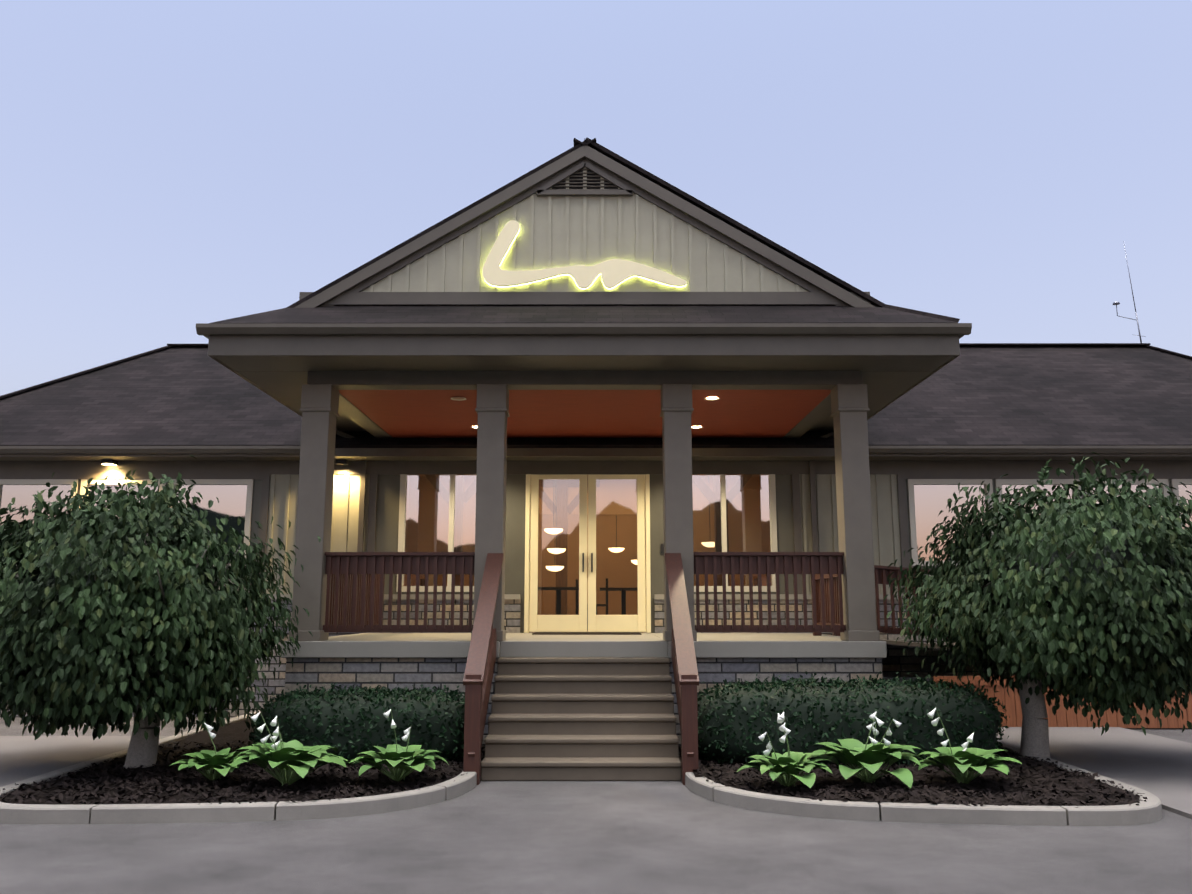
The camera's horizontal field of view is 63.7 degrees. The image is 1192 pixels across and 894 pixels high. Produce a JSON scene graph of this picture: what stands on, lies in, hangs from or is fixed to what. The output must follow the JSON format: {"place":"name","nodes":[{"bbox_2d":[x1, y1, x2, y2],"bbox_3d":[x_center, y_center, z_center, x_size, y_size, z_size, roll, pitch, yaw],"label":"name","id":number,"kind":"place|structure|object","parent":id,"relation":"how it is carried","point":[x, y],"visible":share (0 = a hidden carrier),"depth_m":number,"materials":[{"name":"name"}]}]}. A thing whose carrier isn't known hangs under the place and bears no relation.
{"place":"outdoors","nodes":[
{"label":"outdoors","id":0,"kind":"place"},
{"bbox_2d":[16,474,925,593],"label":"siding wall","id":1,"kind":"structure","parent":0,"point":[283,500],"depth_m":15.42,"materials":[{"name":"beige wood"}]},
{"bbox_2d":[101,459,348,464],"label":"wall lamp fixtures","id":2,"kind":"object","parent":1,"relation":"attached to","point":[115,462],"depth_m":15.38,"materials":[{"name":"metal"}]},
{"bbox_2d":[288,384,879,640],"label":"porch columns","id":3,"kind":"structure","parent":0,"point":[319,408],"depth_m":11.49,"materials":[{"name":"grey wood"}]},
{"bbox_2d":[208,335,959,437],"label":"soffit","id":4,"kind":"structure","parent":3,"relation":"on","point":[886,369],"depth_m":11.39,"materials":[{"name":"grey wood"}]},
{"bbox_2d":[211,138,959,322],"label":"porch roof","id":5,"kind":"structure","parent":4,"relation":"on","point":[880,312],"depth_m":11.53,"materials":[{"name":"grey"}]},
{"bbox_2d":[293,145,874,307],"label":"gable trim","id":6,"kind":"structure","parent":5,"relation":"attached to","point":[349,289],"depth_m":11.86,"materials":[{"name":"grey wood"}]},
{"bbox_2d":[482,220,686,288],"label":"sign letters","id":7,"kind":"object","parent":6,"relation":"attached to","point":[614,272],"visible":0.94,"depth_m":11.85,"materials":[{"name":"beige plastic"}]},
{"bbox_2d":[485,230,685,288],"bbox_3d":[-0.142,-2.383,11.950,2.524,0.877,0.001,0,-10,0],"label":"neon light","id":8,"kind":"object","parent":7,"relation":"attached to","point":[573,278],"visible":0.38,"depth_m":11.89,"materials":[{"name":"yellow glass"}]},
{"bbox_2d":[573,138,595,146],"bbox_3d":[-0.134,-3.137,16.345,0.290,0.104,8.580,0,-10,0],"label":"porch ridge cap","id":9,"kind":"object","parent":5,"relation":"on","point":[576,141],"visible":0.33,"depth_m":12.12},
{"bbox_2d":[336,429,833,551],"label":"downspouts","id":10,"kind":"object","parent":5,"relation":"attached to","point":[363,490],"visible":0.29,"depth_m":15.37,"materials":[{"name":"paint"}]},
{"bbox_2d":[361,167,808,305],"bbox_3d":[-0.141,-2.694,12.021,6.370,1.911,0.020,0,-10,0],"label":"gable siding","id":11,"kind":"object","parent":5,"relation":"attached to","point":[558,231],"visible":0.52,"depth_m":11.98,"materials":[{"name":"beige wood"}]},
{"bbox_2d":[536,161,633,195],"bbox_3d":[-0.141,-3.386,12.116,1.233,0.445,0.056,0,-10,0],"label":"gable vent","id":12,"kind":"object","parent":11,"relation":"attached to","point":[612,185],"visible":0.98,"depth_m":12.10,"materials":[{"name":"grey wood"}]},
{"bbox_2d":[339,390,830,437],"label":"porch ceiling","id":13,"kind":"structure","parent":0,"point":[589,413],"depth_m":13.43,"materials":[{"name":"brown wood"}]},
{"bbox_2d":[451,397,719,428],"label":"porch can fixtures","id":14,"kind":"object","parent":13,"relation":"in","point":[692,427],"visible":0.88,"depth_m":12.56,"materials":[{"name":"white metal"}]},
{"bbox_2d":[0,717,1191,893],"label":"ground","id":15,"kind":"structure","parent":0,"point":[580,837],"depth_m":6.59,"materials":[{"name":"concrete"}]},
{"bbox_2d":[0,455,320,768],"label":"tree","id":16,"kind":"object","parent":15,"relation":"on","point":[98,600],"visible":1,"depth_m":9.16,"materials":[{"name":"green plant"}]},
{"bbox_2d":[0,710,476,823],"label":"bed kerb","id":17,"kind":"object","parent":15,"relation":"on","point":[460,785],"visible":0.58,"depth_m":7.60,"materials":[{"name":"concrete"}]},
{"bbox_2d":[0,719,484,804],"bbox_3d":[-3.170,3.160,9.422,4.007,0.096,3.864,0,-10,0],"label":"mulch chips","id":18,"kind":"object","parent":15,"relation":"on","point":[250,779],"visible":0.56,"depth_m":8.64,"materials":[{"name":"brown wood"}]},
{"bbox_2d":[170,722,251,779],"bbox_3d":[-3.509,2.795,8.827,0.768,0.512,0.789,0,-10,0],"label":"hosta plant","id":19,"kind":"object","parent":18,"relation":"on","point":[215,761],"visible":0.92,"depth_m":8.73,"materials":[{"name":"green plant"}]},
{"bbox_2d":[231,712,356,785],"bbox_3d":[-2.754,2.703,8.655,1.134,0.637,1.085,0,-10,0],"label":"hosta plant","id":20,"kind":"object","parent":18,"relation":"on","point":[293,760],"visible":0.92,"depth_m":8.49,"materials":[{"name":"green plant"}]},
{"bbox_2d":[349,709,447,780],"bbox_3d":[-1.768,2.724,8.791,0.942,0.640,0.904,-9,-13,42],"label":"hosta plant","id":21,"kind":"object","parent":18,"relation":"on","point":[402,761],"visible":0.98,"depth_m":8.69,"materials":[{"name":"green plant"}]},
{"bbox_2d":[245,681,464,763],"bbox_3d":[-2.481,2.974,10.395,2.501,0.866,1.436,0,-10,0],"label":"hedge","id":22,"kind":"object","parent":15,"relation":"on","point":[350,723],"visible":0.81,"depth_m":9.88,"materials":[{"name":"green plant"}]},
{"bbox_2d":[0,599,1012,716],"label":"stone wall wainscot","id":23,"kind":"object","parent":15,"relation":"on","point":[895,661],"visible":0.22,"depth_m":15.09,"materials":[{"name":"beige stone"}]},
{"bbox_2d":[262,594,925,598],"bbox_3d":[1.316,2.369,15.177,25.300,0.080,0.098,0,-10,0],"label":"wall wainscot cap","id":24,"kind":"object","parent":23,"relation":"on","point":[656,596],"visible":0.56,"depth_m":15.13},
{"bbox_2d":[0,461,1191,593],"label":"wall trim","id":25,"kind":"structure","parent":23,"relation":"on","point":[264,470],"depth_m":15.53,"materials":[{"name":"grey wood"}]},
{"bbox_2d":[524,474,650,632],"bbox_3d":[-0.134,1.620,15.394,2.000,2.670,0.130,0,-10,0],"label":"entrance door","id":26,"kind":"structure","parent":25,"relation":"attached to","point":[535,622],"depth_m":15.31,"materials":[{"name":"paint"}]},
{"bbox_2d":[537,479,637,614],"bbox_3d":[-0.134,1.590,15.385,1.590,2.165,0.001,0,-10,0],"label":"door glass","id":27,"kind":"object","parent":26,"relation":"on","point":[597,551],"visible":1,"depth_m":15.38,"materials":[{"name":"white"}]},
{"bbox_2d":[582,553,592,571],"bbox_3d":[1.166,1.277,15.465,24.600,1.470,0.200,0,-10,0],"label":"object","id":28,"kind":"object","parent":26,"relation":"attached to","point":[583,562],"depth_m":15.27,"materials":[{"name":"black"}]},
{"bbox_2d":[0,474,1191,591],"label":"window frames","id":29,"kind":"structure","parent":25,"relation":"attached to","point":[772,493],"depth_m":15.48,"materials":[{"name":"white wood"}]},
{"bbox_2d":[403,474,771,585],"bbox_3d":[-0.134,1.288,15.444,6.000,2.000,0.001,0,-10,0],"label":"window","id":30,"kind":"structure","parent":29,"relation":"attached to","point":[747,513],"depth_m":15.47,"materials":[{"name":"white"}]},
{"bbox_2d":[0,484,1191,560],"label":"window glass","id":31,"kind":"object","parent":29,"relation":"in","point":[931,503],"visible":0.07,"depth_m":15.52,"materials":[{"name":"clear glass"}]},
{"bbox_2d":[463,553,698,784],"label":"stair handrails","id":32,"kind":"object","parent":15,"relation":"on","point":[479,671],"visible":1,"depth_m":9.73,"materials":[{"name":"brown wood"}]},
{"bbox_2d":[481,657,681,780],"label":"porch steps","id":33,"kind":"structure","parent":15,"relation":"on","point":[582,718],"depth_m":9.95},
{"bbox_2d":[284,657,882,753],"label":"brick foundation wall","id":34,"kind":"structure","parent":15,"relation":"on","point":[392,673],"depth_m":11.13,"materials":[{"name":"grey brick"}]},
{"bbox_2d":[281,633,886,657],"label":"porch floor","id":35,"kind":"structure","parent":34,"relation":"on","point":[706,645],"depth_m":11.15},
{"bbox_2d":[532,632,641,634],"bbox_3d":[-0.135,2.808,14.473,1.600,0.017,0.950,0,-10,0],"label":"threshold","id":36,"kind":"object","parent":35,"relation":"on","point":[587,633],"depth_m":14.02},
{"bbox_2d":[323,552,950,637],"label":"porch railings","id":37,"kind":"object","parent":35,"relation":"on","point":[355,593],"visible":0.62,"depth_m":11.45,"materials":[{"name":"brown wood"}]},
{"bbox_2d":[0,727,1191,818],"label":"sidewalk slabs","id":38,"kind":"structure","parent":15,"relation":"on","point":[1160,767],"depth_m":10.59,"materials":[{"name":"concrete"}]},
{"bbox_2d":[77,474,1172,632],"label":"walls","id":39,"kind":"structure","parent":15,"relation":"on","point":[387,511],"depth_m":15.42,"materials":[{"name":"paint"}]},
{"bbox_2d":[529,474,645,632],"bbox_3d":[-0.129,2.033,18.736,7.400,3.070,6.400,0,-10,0],"label":"interior room","id":40,"kind":"object","parent":39,"relation":"attached to","point":[601,554],"depth_m":21.73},
{"bbox_2d":[539,477,599,614],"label":"interior timber posts","id":41,"kind":"object","parent":40,"relation":"in","point":[571,481],"depth_m":19.02,"materials":[{"name":"brown wood"}]},
{"bbox_2d":[538,578,637,629],"bbox_3d":[-0.130,2.910,17.777,6.200,0.920,1.500,0,-10,0],"label":"table and chairs","id":42,"kind":"object","parent":40,"relation":"in","point":[576,587],"depth_m":17.45,"materials":[{"name":"black wood"}]},
{"bbox_2d":[544,480,636,570],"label":"interior pendant lamps","id":43,"kind":"object","parent":40,"relation":"hanging from","point":[615,550],"depth_m":17.35,"materials":[{"name":"white glass"}]},
{"bbox_2d":[0,448,1191,460],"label":"fascia board","id":44,"kind":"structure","parent":39,"relation":"on","point":[588,454],"depth_m":15.13,"materials":[{"name":"paint"}]},
{"bbox_2d":[0,346,1191,447],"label":"roof","id":45,"kind":"structure","parent":44,"relation":"on","point":[968,396],"depth_m":16.70,"materials":[{"name":"grey"}]},
{"bbox_2d":[0,343,1191,398],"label":"roof ridge caps","id":46,"kind":"object","parent":45,"relation":"on","point":[960,344],"visible":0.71,"depth_m":20.39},
{"bbox_2d":[1112,241,1145,342],"bbox_3d":[11.508,-3.288,20.804,0.649,2.451,0.150,0,-10,0],"label":"roof antenna","id":47,"kind":"object","parent":45,"relation":"on","point":[1118,303],"visible":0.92,"depth_m":20.73,"materials":[{"name":"grey metal"}]},
{"bbox_2d":[0,323,1191,453],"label":"gutters","id":48,"kind":"object","parent":44,"relation":"on","point":[206,330],"visible":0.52,"depth_m":10.96,"materials":[{"name":"paint"}]},
{"bbox_2d":[824,634,954,648],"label":"ramp deck","id":49,"kind":"structure","parent":15,"relation":"on","point":[916,644],"depth_m":13.58,"materials":[{"name":"wood"}]},
{"bbox_2d":[679,747,1139,805],"bbox_3d":[2.799,3.335,10.407,3.760,0.068,5.920,0,-10,0],"label":"mulch bed","id":50,"kind":"object","parent":15,"relation":"on","point":[753,782],"visible":0.17,"depth_m":8.55,"materials":[{"name":"brown soil"}]},
{"bbox_2d":[737,710,832,787],"bbox_3d":[1.702,2.682,8.561,0.819,0.648,0.810,-8,-13,40],"label":"hosta plant","id":51,"kind":"object","parent":50,"relation":"on","point":[792,765],"visible":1,"depth_m":8.45,"materials":[{"name":"green plant"}]},
{"bbox_2d":[697,671,1009,766],"bbox_3d":[2.640,2.912,10.320,3.440,0.978,1.564,0,-10,0],"label":"hedge","id":52,"kind":"object","parent":50,"relation":"on","point":[736,720],"visible":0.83,"depth_m":9.79,"materials":[{"name":"green plant"}]},
{"bbox_2d":[807,711,923,787],"bbox_3d":[2.471,2.717,8.674,1.088,0.615,1.082,5,-11,-29],"label":"hosta plant","id":53,"kind":"object","parent":50,"relation":"on","point":[871,758],"visible":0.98,"depth_m":8.59,"materials":[{"name":"green plant"}]},
{"bbox_2d":[679,744,1146,807],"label":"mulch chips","id":54,"kind":"object","parent":50,"relation":"on","point":[973,791],"visible":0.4,"depth_m":8.45,"materials":[{"name":"brown wood"}]},
{"bbox_2d":[914,706,1021,783],"bbox_3d":[3.348,2.690,8.667,0.922,0.667,0.903,0,-10,0],"label":"hosta plant","id":55,"kind":"object","parent":50,"relation":"on","point":[964,759],"visible":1,"depth_m":8.61,"materials":[{"name":"green plant"}]},
{"bbox_2d":[884,452,1191,757],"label":"tree","id":56,"kind":"object","parent":50,"relation":"on","point":[1059,595],"visible":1,"depth_m":9.64,"materials":[{"name":"green plant"}]},
{"bbox_2d":[685,741,1162,825],"bbox_3d":[2.788,3.358,10.352,3.890,0.121,5.969,0,-10,0],"label":"bed kerb","id":57,"kind":"object","parent":15,"relation":"on","point":[1148,811],"visible":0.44,"depth_m":7.56,"materials":[{"name":"concrete"}]},
{"bbox_2d":[0,0,1191,395],"label":"sky","id":58,"kind":"structure","parent":0,"point":[168,167],"materials":[{"name":"blue"}]},
{"bbox_2d":[884,678,1191,728],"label":"ramp underside","id":59,"kind":"object","parent":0,"point":[901,679],"depth_m":13.46,"materials":[{"name":"brown wood"}]},
{"bbox_2d":[933,675,1191,727],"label":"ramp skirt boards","id":60,"kind":"object","parent":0,"point":[1063,717],"visible":0.17,"depth_m":13.36,"materials":[{"name":"brown wood"}]}
]}

